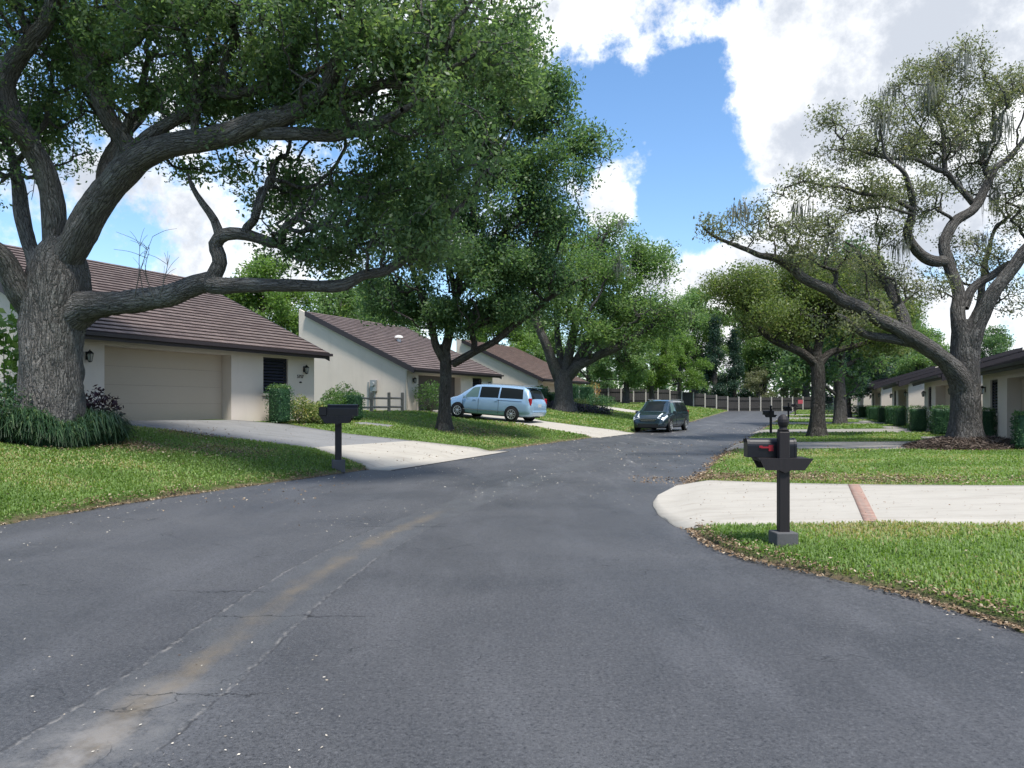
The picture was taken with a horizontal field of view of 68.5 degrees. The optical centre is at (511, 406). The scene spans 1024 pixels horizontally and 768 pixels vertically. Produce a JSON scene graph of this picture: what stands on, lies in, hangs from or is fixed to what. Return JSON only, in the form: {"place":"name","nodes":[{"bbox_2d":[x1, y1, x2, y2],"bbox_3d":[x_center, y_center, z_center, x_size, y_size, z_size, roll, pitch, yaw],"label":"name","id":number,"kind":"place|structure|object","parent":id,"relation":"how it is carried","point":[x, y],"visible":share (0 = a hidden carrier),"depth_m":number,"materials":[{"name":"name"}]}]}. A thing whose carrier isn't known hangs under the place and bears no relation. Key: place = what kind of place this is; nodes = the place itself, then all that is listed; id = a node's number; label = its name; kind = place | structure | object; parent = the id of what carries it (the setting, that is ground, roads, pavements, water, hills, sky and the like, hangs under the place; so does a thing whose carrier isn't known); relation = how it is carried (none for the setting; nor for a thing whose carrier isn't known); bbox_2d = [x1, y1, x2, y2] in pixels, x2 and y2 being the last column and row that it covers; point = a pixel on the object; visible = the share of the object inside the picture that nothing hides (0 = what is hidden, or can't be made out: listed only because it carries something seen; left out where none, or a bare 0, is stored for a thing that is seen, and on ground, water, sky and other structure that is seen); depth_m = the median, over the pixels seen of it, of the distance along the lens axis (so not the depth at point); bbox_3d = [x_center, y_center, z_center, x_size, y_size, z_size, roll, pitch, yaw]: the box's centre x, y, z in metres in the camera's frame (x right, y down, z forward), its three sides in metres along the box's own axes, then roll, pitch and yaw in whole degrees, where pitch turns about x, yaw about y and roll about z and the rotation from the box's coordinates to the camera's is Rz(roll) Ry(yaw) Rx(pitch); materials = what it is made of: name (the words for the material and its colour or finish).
{"place":"outdoors","nodes":[
{"label":"outdoors","id":0,"kind":"place"},
{"bbox_2d":[0,398,140,448],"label":"border grass","id":1,"kind":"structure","parent":0,"point":[32,425],"depth_m":15.95,"materials":[{"name":"green plant"}]},
{"bbox_2d":[121,420,411,447],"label":"driveway","id":2,"kind":"structure","parent":0,"point":[302,435],"depth_m":22.48,"materials":[{"name":"concrete"}]},
{"bbox_2d":[356,422,392,426],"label":"walk","id":3,"kind":"structure","parent":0,"point":[376,424],"depth_m":28.95,"materials":[{"name":"concrete"}]},
{"bbox_2d":[314,441,508,470],"bbox_3d":[-2.997,1.364,22.204,3.228,0.504,7.714,0,0,21],"label":"driveway apron","id":4,"kind":"object","parent":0,"point":[408,453],"visible":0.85,"depth_m":21.53,"materials":[{"name":"concrete"}]},
{"bbox_2d":[0,402,1023,621],"bbox_3d":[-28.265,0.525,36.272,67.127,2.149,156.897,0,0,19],"label":"lawn","id":5,"kind":"structure","parent":0,"point":[33,515],"depth_m":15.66,"materials":[{"name":"green plant"}]},
{"bbox_2d":[0,301,18,404],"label":"broadleaf shrub","id":6,"kind":"object","parent":5,"relation":"on","point":[11,362],"visible":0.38,"depth_m":18.79,"materials":[{"name":"green plant"}]},
{"bbox_2d":[0,381,35,438],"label":"border shrub","id":7,"kind":"object","parent":5,"relation":"on","point":[11,398],"visible":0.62,"depth_m":15.99,"materials":[{"name":"green plant"}]},
{"bbox_2d":[84,384,125,415],"bbox_3d":[-10.189,0.087,18.560,1.223,1.269,1.157,0,0,0],"label":"purple shrub","id":8,"kind":"object","parent":5,"relation":"on","point":[103,400],"visible":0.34,"depth_m":18.57,"materials":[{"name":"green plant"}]},
{"bbox_2d":[224,248,322,335],"bbox_3d":[-17.755,-5.400,52.271,9.068,11.394,7.746,0,0,21],"label":"broadleaf tree","id":9,"kind":"object","parent":5,"relation":"on","point":[266,305],"visible":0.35,"depth_m":50.66,"materials":[{"name":"green plant"}]},
{"bbox_2d":[0,0,558,442],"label":"oak tree","id":10,"kind":"object","parent":5,"relation":"on","point":[59,305],"visible":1,"depth_m":15.25,"materials":[{"name":"green plant"}]},
{"bbox_2d":[264,382,294,422],"bbox_3d":[-7.922,-0.118,25.645,0.873,1.416,0.907,0,0,27],"label":"clipped hedge","id":11,"kind":"object","parent":5,"relation":"on","point":[279,399],"visible":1,"depth_m":25.43,"materials":[{"name":"green plant"}]},
{"bbox_2d":[289,393,318,423],"bbox_3d":[-7.446,0.110,26.452,1.209,1.170,1.188,0,0,0],"label":"variegated bush","id":12,"kind":"object","parent":5,"relation":"on","point":[297,410],"visible":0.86,"depth_m":26.32,"materials":[{"name":"green plant"}]},
{"bbox_2d":[300,400,325,423],"bbox_3d":[-7.074,0.239,27.064,1.108,0.944,1.108,0,0,0],"label":"variegated bush","id":13,"kind":"object","parent":5,"relation":"on","point":[317,419],"visible":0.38,"depth_m":26.90,"materials":[{"name":"green plant"}]},
{"bbox_2d":[317,399,340,423],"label":"leafy bush","id":14,"kind":"object","parent":5,"relation":"on","point":[330,402],"visible":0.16,"depth_m":27.61,"materials":[{"name":"green plant"}]},
{"bbox_2d":[320,388,347,404],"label":"leafy bush","id":15,"kind":"object","parent":5,"relation":"on","point":[338,398],"visible":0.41,"depth_m":29.41,"materials":[{"name":"green plant"}]},
{"bbox_2d":[293,273,381,329],"bbox_3d":[-13.837,-5.246,59.560,7.466,10.876,8.481,0,0,-25],"label":"broadleaf tree","id":16,"kind":"object","parent":5,"relation":"on","point":[341,304],"visible":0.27,"depth_m":59.25,"materials":[{"name":"green plant"}]},
{"bbox_2d":[327,381,357,401],"bbox_3d":[-6.952,-0.288,30.886,1.481,1.534,1.392,0,0,0],"label":"leafy bush","id":17,"kind":"object","parent":5,"relation":"on","point":[347,387],"visible":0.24,"depth_m":30.80,"materials":[{"name":"green plant"}]},
{"bbox_2d":[338,391,365,418],"bbox_3d":[-6.346,-0.041,29.938,1.036,1.164,0.808,0,0,27],"label":"clipped hedge","id":18,"kind":"object","parent":5,"relation":"on","point":[356,398],"visible":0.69,"depth_m":29.74,"materials":[{"name":"green plant"}]},
{"bbox_2d":[352,392,403,410],"bbox_3d":[-6.573,-0.088,36.899,0.167,1.229,3.450,0,0,38],"label":"rail fence","id":19,"kind":"object","parent":5,"relation":"on","point":[388,398],"visible":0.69,"depth_m":37.39,"materials":[{"name":"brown wood"}]},
{"bbox_2d":[350,266,427,336],"bbox_3d":[-11.371,-6.082,65.291,8.420,12.385,9.856,0,0,8],"label":"broadleaf tree","id":20,"kind":"object","parent":5,"relation":"on","point":[416,331],"visible":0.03,"depth_m":64.69,"materials":[{"name":"green plant"}]},
{"bbox_2d":[412,380,439,410],"bbox_3d":[-4.262,-0.561,40.316,1.972,1.837,1.959,0,0,11],"label":"round bush","id":21,"kind":"object","parent":5,"relation":"on","point":[434,402],"visible":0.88,"depth_m":40.08,"materials":[{"name":"green plant"}]},
{"bbox_2d":[337,4,634,430],"bbox_3d":[-1.221,-7.706,30.126,11.515,17.437,7.860,0,0,0],"label":"oak tree","id":22,"kind":"object","parent":5,"relation":"on","point":[503,261],"visible":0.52,"depth_m":28.37,"materials":[{"name":"green plant"}]},
{"bbox_2d":[465,298,539,354],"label":"broadleaf tree","id":23,"kind":"object","parent":5,"relation":"on","point":[524,341],"visible":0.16,"depth_m":74.15,"materials":[{"name":"green plant"}]},
{"bbox_2d":[506,315,567,361],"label":"broadleaf tree","id":24,"kind":"object","parent":5,"relation":"on","point":[537,351],"visible":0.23,"depth_m":82.32,"materials":[{"name":"green plant"}]},
{"bbox_2d":[531,385,550,400],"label":"clipped hedge","id":25,"kind":"object","parent":5,"relation":"on","point":[544,391],"visible":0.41,"depth_m":55.65,"materials":[{"name":"green plant"}]},
{"bbox_2d":[548,392,554,401],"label":"clipped hedge","id":26,"kind":"object","parent":5,"relation":"on","point":[552,396],"visible":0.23,"depth_m":56.08,"materials":[{"name":"green plant"}]},
{"bbox_2d":[572,384,579,400],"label":"clipped hedge","id":27,"kind":"object","parent":5,"relation":"on","point":[576,389],"visible":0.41,"depth_m":57.69,"materials":[{"name":"green plant"}]},
{"bbox_2d":[547,400,613,414],"bbox_3d":[3.954,0.076,51.491,6.044,1.088,3.092,0,0,0],"label":"flower bed","id":28,"kind":"object","parent":5,"relation":"on","point":[587,408],"visible":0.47,"depth_m":50.81,"materials":[{"name":"brown soil"}]},
{"bbox_2d":[574,397,588,405],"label":"shrub","id":29,"kind":"object","parent":5,"relation":"on","point":[581,401],"visible":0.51,"depth_m":55.33,"materials":[{"name":"green plant"}]},
{"bbox_2d":[578,384,594,405],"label":"clipped hedge","id":30,"kind":"object","parent":5,"relation":"on","point":[584,392],"visible":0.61,"depth_m":59.68,"materials":[{"name":"green plant"}]},
{"bbox_2d":[574,333,614,388],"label":"broadleaf tree","id":31,"kind":"object","parent":5,"relation":"on","point":[587,376],"visible":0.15,"depth_m":91.81,"materials":[{"name":"green plant"}]},
{"bbox_2d":[585,393,607,406],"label":"dark shrub","id":32,"kind":"object","parent":5,"relation":"on","point":[593,401],"visible":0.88,"depth_m":57.76,"materials":[{"name":"green plant"}]},
{"bbox_2d":[595,395,617,407],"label":"dark shrub","id":33,"kind":"object","parent":5,"relation":"on","point":[607,402],"visible":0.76,"depth_m":58.20,"materials":[{"name":"green plant"}]},
{"bbox_2d":[513,207,708,411],"bbox_3d":[6.046,-6.581,50.028,12.674,13.877,9.977,0,0,0],"label":"oak tree","id":34,"kind":"object","parent":5,"relation":"on","point":[619,316],"visible":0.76,"depth_m":48.71,"materials":[{"name":"green plant"}]},
{"bbox_2d":[588,300,660,403],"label":"broadleaf tree","id":35,"kind":"object","parent":5,"relation":"on","point":[627,367],"visible":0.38,"depth_m":76.98,"materials":[{"name":"green plant"}]},
{"bbox_2d":[626,332,684,398],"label":"broadleaf tree","id":36,"kind":"object","parent":5,"relation":"on","point":[662,368],"visible":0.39,"depth_m":85.06,"materials":[{"name":"green plant"}]},
{"bbox_2d":[657,330,714,390],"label":"broadleaf tree","id":37,"kind":"object","parent":5,"relation":"on","point":[694,380],"visible":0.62,"depth_m":94.67,"materials":[{"name":"green plant"}]},
{"bbox_2d":[0,411,1023,767],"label":"road","id":38,"kind":"structure","parent":0,"point":[542,619],"depth_m":5.02,"materials":[{"name":"grey asphalt"}]},
{"bbox_2d":[0,418,1023,630],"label":"leaf litter","id":39,"kind":"object","parent":38,"relation":"on","point":[702,475],"visible":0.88,"depth_m":13.58,"materials":[{"name":"brown plant"}]},
{"bbox_2d":[21,428,1022,767],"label":"fallen leaves","id":40,"kind":"object","parent":38,"relation":"on","point":[475,496],"visible":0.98,"depth_m":10.97,"materials":[{"name":"brown plant"}]},
{"bbox_2d":[633,399,688,431],"bbox_3d":[8.257,0.500,41.502,2.280,1.804,4.935,0,0,28],"label":"minivan","id":41,"kind":"object","parent":38,"relation":"on","point":[655,414],"visible":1,"depth_m":40.16,"materials":[{"name":"paint"}]},
{"bbox_2d":[0,0,1023,396],"label":"sky","id":42,"kind":"structure","parent":0,"point":[711,97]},
{"bbox_2d":[423,410,635,437],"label":"driveway","id":43,"kind":"structure","parent":0,"point":[593,432],"depth_m":37.45,"materials":[{"name":"concrete"}]},
{"bbox_2d":[451,383,546,421],"bbox_3d":[-0.898,-0.238,38.373,5.195,1.860,2.400,4,2,27],"label":"minivan","id":44,"kind":"object","parent":43,"relation":"on","point":[510,402],"visible":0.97,"depth_m":37.30,"materials":[{"name":"blue paint"}]},
{"bbox_2d":[168,421,1001,520],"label":"leaf litter","id":45,"kind":"object","parent":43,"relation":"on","point":[693,481],"visible":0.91,"depth_m":12.49,"materials":[{"name":"brown plant"}]},
{"bbox_2d":[592,405,635,412],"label":"driveway","id":46,"kind":"structure","parent":0,"point":[621,409],"depth_m":60.52,"materials":[{"name":"concrete"}]},
{"bbox_2d":[726,441,913,450],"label":"driveway","id":47,"kind":"structure","parent":0,"point":[866,445],"depth_m":26.11,"materials":[{"name":"concrete"}]},
{"bbox_2d":[776,417,866,419],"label":"driveway","id":48,"kind":"structure","parent":0,"point":[826,418],"depth_m":61.33,"materials":[{"name":"concrete"}]},
{"bbox_2d":[766,422,884,425],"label":"driveway","id":49,"kind":"structure","parent":0,"point":[805,423],"depth_m":50.01,"materials":[{"name":"concrete"}]},
{"bbox_2d":[653,480,1023,529],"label":"driveway","id":50,"kind":"structure","parent":0,"point":[674,506],"depth_m":10.99,"materials":[{"name":"concrete"}]},
{"bbox_2d":[848,484,877,520],"bbox_3d":[5.252,1.442,11.338,0.184,0.115,4.595,0,0,22],"label":"brick band","id":51,"kind":"object","parent":50,"relation":"on","point":[862,502],"visible":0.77,"depth_m":10.81,"materials":[{"name":"brick"}]},
{"bbox_2d":[751,428,929,434],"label":"driveway","id":52,"kind":"structure","parent":0,"point":[847,430],"depth_m":38.00,"materials":[{"name":"concrete"}]},
{"bbox_2d":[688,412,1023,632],"bbox_3d":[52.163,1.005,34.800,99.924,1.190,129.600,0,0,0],"label":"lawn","id":53,"kind":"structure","parent":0,"point":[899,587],"depth_m":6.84,"materials":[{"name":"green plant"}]},
{"bbox_2d":[762,405,776,432],"bbox_3d":[12.536,0.692,36.608,0.672,1.508,0.365,0,0,11],"label":"mailbox","id":54,"kind":"object","parent":53,"relation":"on","point":[770,413],"visible":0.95,"depth_m":36.45,"materials":[{"name":"black metal"}]},
{"bbox_2d":[743,414,812,547],"bbox_3d":[2.848,0.836,8.092,0.672,1.508,0.412,0,0,3],"label":"mailbox","id":55,"kind":"object","parent":53,"relation":"on","point":[779,455],"visible":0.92,"depth_m":7.96,"materials":[{"name":"metal"}]},
{"bbox_2d":[782,403,792,417],"bbox_3d":[19.455,0.485,53.108,0.672,1.508,0.365,0,0,11],"label":"mailbox","id":56,"kind":"object","parent":53,"relation":"on","point":[787,408],"visible":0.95,"depth_m":53.04,"materials":[{"name":"black metal"}]},
{"bbox_2d":[695,249,936,436],"bbox_3d":[13.005,-2.775,32.718,10.289,8.315,6.548,0,0,0],"label":"oak tree","id":57,"kind":"object","parent":53,"relation":"on","point":[775,316],"visible":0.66,"depth_m":32.25,"materials":[{"name":"green plant"}]},
{"bbox_2d":[825,404,833,413],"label":"dark shrub","id":58,"kind":"object","parent":53,"relation":"on","point":[831,410],"visible":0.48,"depth_m":75.50,"materials":[{"name":"green plant"}]},
{"bbox_2d":[766,235,916,423],"bbox_3d":[20.646,-4.752,47.540,8.362,12.181,9.498,0,0,33],"label":"broadleaf tree","id":59,"kind":"object","parent":53,"relation":"on","point":[793,365],"visible":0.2,"depth_m":47.69,"materials":[{"name":"green plant"}]},
{"bbox_2d":[810,337,897,416],"bbox_3d":[28.880,-2.940,63.708,5.599,8.157,6.360,0,0,-36],"label":"broadleaf tree","id":60,"kind":"object","parent":53,"relation":"on","point":[865,390],"visible":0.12,"depth_m":62.72,"materials":[{"name":"green plant"}]},
{"bbox_2d":[692,24,1023,439],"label":"oak tree","id":61,"kind":"object","parent":53,"relation":"on","point":[958,365],"visible":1,"depth_m":23.36,"materials":[{"name":"green plant"}]},
{"bbox_2d":[856,405,873,416],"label":"clipped hedge","id":62,"kind":"object","parent":53,"relation":"on","point":[861,412],"visible":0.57,"depth_m":63.76,"materials":[{"name":"green plant"}]},
{"bbox_2d":[865,405,880,419],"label":"clipped hedge","id":63,"kind":"object","parent":53,"relation":"on","point":[871,413],"visible":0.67,"depth_m":55.78,"materials":[{"name":"green plant"}]},
{"bbox_2d":[876,406,888,421],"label":"clipped hedge","id":64,"kind":"object","parent":53,"relation":"on","point":[881,414],"visible":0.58,"depth_m":49.80,"materials":[{"name":"green plant"}]},
{"bbox_2d":[884,405,895,424],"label":"clipped hedge","id":65,"kind":"object","parent":53,"relation":"on","point":[889,416],"visible":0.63,"depth_m":44.81,"materials":[{"name":"green plant"}]},
{"bbox_2d":[856,298,930,381],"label":"broadleaf tree","id":66,"kind":"object","parent":53,"relation":"on","point":[895,360],"visible":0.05,"depth_m":90.51,"materials":[{"name":"green plant"}]},
{"bbox_2d":[892,405,907,425],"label":"clipped hedge","id":67,"kind":"object","parent":53,"relation":"on","point":[900,413],"visible":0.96,"depth_m":41.79,"materials":[{"name":"green plant"}]},
{"bbox_2d":[906,405,929,430],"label":"clipped hedge","id":68,"kind":"object","parent":53,"relation":"on","point":[917,420],"visible":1,"depth_m":35.23,"materials":[{"name":"green plant"}]},
{"bbox_2d":[886,321,949,377],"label":"broadleaf tree","id":69,"kind":"object","parent":53,"relation":"on","point":[922,362],"visible":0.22,"depth_m":76.44,"materials":[{"name":"green plant"}]},
{"bbox_2d":[929,404,949,433],"bbox_3d":[18.255,0.563,32.003,0.947,1.334,0.942,0,0,21],"label":"clipped hedge","id":70,"kind":"object","parent":53,"relation":"on","point":[939,418],"visible":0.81,"depth_m":31.75,"materials":[{"name":"green plant"}]},
{"bbox_2d":[912,440,1015,450],"bbox_3d":[14.109,1.160,23.461,3.334,0.344,3.210,0,0,32],"label":"mulch ring","id":71,"kind":"object","parent":53,"relation":"on","point":[974,444],"visible":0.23,"depth_m":22.41,"materials":[{"name":"brown wood"}]},
{"bbox_2d":[901,434,1019,449],"bbox_3d":[14.203,1.113,23.492,3.878,0.633,3.502,0,0,0],"label":"pine straw","id":72,"kind":"object","parent":71,"relation":"on","point":[944,440],"visible":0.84,"depth_m":22.71,"materials":[{"name":"brown plant"}]},
{"bbox_2d":[982,406,997,435],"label":"clipped hedge","id":73,"kind":"object","parent":53,"relation":"on","point":[988,421],"visible":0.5,"depth_m":27.69,"materials":[{"name":"green plant"}]},
{"bbox_2d":[981,324,1015,357],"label":"broadleaf tree","id":74,"kind":"object","parent":53,"relation":"on","point":[997,342],"visible":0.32,"depth_m":69.37,"materials":[{"name":"green plant"}]},
{"bbox_2d":[1009,409,1023,448],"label":"clipped hedge","id":75,"kind":"object","parent":53,"relation":"on","point":[1017,428],"visible":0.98,"depth_m":21.90,"materials":[{"name":"green plant"}]},
{"bbox_3d":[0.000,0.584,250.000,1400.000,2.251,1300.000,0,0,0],"label":"ground","id":76,"kind":"structure","parent":0,"visible":0},
{"bbox_2d":[0,244,332,420],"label":"house","id":77,"kind":"structure","parent":76,"relation":"on","point":[207,356],"depth_m":24.29,"materials":[{"name":"beige paint"}]},
{"bbox_2d":[104,347,221,420],"bbox_3d":[-10.655,-0.466,22.964,0.080,2.451,4.442,0,0,27],"label":"garage door","id":78,"kind":"structure","parent":77,"relation":"in","point":[149,384],"depth_m":22.93,"materials":[{"name":"beige metal"}]},
{"bbox_2d":[262,357,286,395],"bbox_3d":[-8.375,-1.040,26.532,0.215,1.340,1.300,0,0,27],"label":"window","id":79,"kind":"structure","parent":77,"relation":"in","point":[274,369],"depth_m":26.57,"materials":[{"name":"black glass"}]},
{"bbox_2d":[319,404,358,472],"bbox_3d":[-4.027,0.771,17.605,0.914,1.650,0.544,0,0,-7],"label":"mailbox","id":80,"kind":"object","parent":76,"relation":"on","point":[337,415],"visible":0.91,"depth_m":17.43,"materials":[{"name":"metal"}]},
{"bbox_2d":[299,309,503,410],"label":"house","id":81,"kind":"structure","parent":76,"relation":"on","point":[382,361],"depth_m":42.20,"materials":[{"name":"paint"}]},
{"bbox_2d":[418,375,454,410],"bbox_3d":[-4.475,-0.505,43.014,0.080,2.451,4.442,0,0,27],"label":"garage door","id":82,"kind":"structure","parent":81,"relation":"in","point":[421,378],"depth_m":42.55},
{"bbox_2d":[473,378,480,386],"bbox_3d":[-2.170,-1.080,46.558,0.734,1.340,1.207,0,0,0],"label":"window","id":83,"kind":"structure","parent":81,"relation":"in","point":[476,381],"depth_m":46.69,"materials":[{"name":"black glass"}]},
{"bbox_2d":[456,339,589,401],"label":"house","id":84,"kind":"structure","parent":76,"relation":"on","point":[514,366],"depth_m":62.20,"materials":[{"name":"tile"}]},
{"bbox_2d":[543,383,554,391],"bbox_3d":[3.143,-0.853,63.105,0.040,2.136,4.430,0,0,27],"label":"garage door","id":85,"kind":"structure","parent":84,"relation":"in","point":[550,386],"depth_m":63.26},
{"bbox_2d":[654,282,737,393],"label":"broadleaf tree","id":86,"kind":"object","parent":76,"relation":"on","point":[699,331],"visible":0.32,"depth_m":111.32,"materials":[{"name":"green plant"}]},
{"bbox_2d":[577,365,833,396],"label":"woods","id":87,"kind":"object","parent":76,"relation":"on","point":[775,387],"visible":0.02,"depth_m":151.53,"materials":[{"name":"green plant"}]},
{"bbox_2d":[594,388,833,410],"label":"fence","id":88,"kind":"object","parent":76,"relation":"on","point":[727,403],"visible":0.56,"depth_m":96.62,"materials":[{"name":"brown wood"}]},
{"bbox_2d":[695,311,735,396],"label":"evergreen tree","id":89,"kind":"object","parent":76,"relation":"on","point":[716,387],"visible":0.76,"depth_m":107.59,"materials":[{"name":"green plant"}]},
{"bbox_2d":[718,327,752,396],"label":"evergreen tree","id":90,"kind":"object","parent":76,"relation":"on","point":[735,371],"visible":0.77,"depth_m":107.44,"materials":[{"name":"green plant"}]},
{"bbox_2d":[741,365,776,396],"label":"broadleaf tree","id":91,"kind":"object","parent":76,"relation":"on","point":[753,385],"visible":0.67,"depth_m":107.11,"materials":[{"name":"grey plant"}]},
{"bbox_2d":[722,294,801,395],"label":"broadleaf tree","id":92,"kind":"object","parent":76,"relation":"on","point":[749,355],"visible":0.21,"depth_m":113.37,"materials":[{"name":"green plant"}]},
{"bbox_2d":[777,384,801,396],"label":"broadleaf tree","id":93,"kind":"object","parent":76,"relation":"on","point":[785,392],"visible":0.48,"depth_m":109.61,"materials":[{"name":"green plant"}]},
{"bbox_2d":[754,332,831,396],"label":"broadleaf tree","id":94,"kind":"object","parent":76,"relation":"on","point":[805,393],"visible":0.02,"depth_m":107.37,"materials":[{"name":"green plant"}]},
{"bbox_2d":[851,371,910,411],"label":"house","id":95,"kind":"structure","parent":76,"relation":"on","point":[854,402],"depth_m":81.06,"materials":[{"name":"paint"}]},
{"bbox_2d":[857,366,937,411],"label":"house","id":96,"kind":"structure","parent":76,"relation":"on","point":[866,401],"depth_m":68.50,"materials":[{"name":"tile"}]},
{"bbox_2d":[867,367,939,407],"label":"house","id":97,"kind":"structure","parent":76,"relation":"on","point":[880,396],"depth_m":57.15,"materials":[{"name":"paint"}]},
{"bbox_2d":[881,347,1023,422],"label":"house","id":98,"kind":"structure","parent":76,"relation":"on","point":[906,393],"depth_m":45.18,"materials":[{"name":"paint"}]},
{"bbox_2d":[910,350,1023,425],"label":"house","id":99,"kind":"structure","parent":76,"relation":"on","point":[935,392],"depth_m":38.18,"materials":[{"name":"paint"}]},
{"bbox_2d":[927,387,930,411],"bbox_3d":[22.355,-0.377,40.160,0.186,1.337,1.300,0,0,21],"label":"window","id":100,"kind":"structure","parent":99,"relation":"in","point":[929,387],"depth_m":40.64,"materials":[{"name":"black glass"}]},
{"bbox_2d":[945,386,949,408],"bbox_3d":[21.186,0.038,36.090,0.040,2.136,4.430,0,0,21],"label":"garage door","id":101,"kind":"structure","parent":99,"relation":"in","point":[947,397],"depth_m":37.50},
{"bbox_2d":[980,356,1023,438],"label":"house","id":102,"kind":"structure","parent":76,"relation":"on","point":[1002,389],"depth_m":26.43,"materials":[{"name":"beige paint"}]},
{"bbox_2d":[992,380,997,415],"bbox_3d":[18.108,-0.330,28.154,0.215,1.340,1.300,0,0,21],"label":"window","id":103,"kind":"structure","parent":102,"relation":"in","point":[993,381],"depth_m":28.43,"materials":[{"name":"black glass"}]},
{"bbox_2d":[1021,378,1023,410],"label":"garage door","id":104,"kind":"structure","parent":102,"relation":"in","point":[1022,379],"depth_m":26.01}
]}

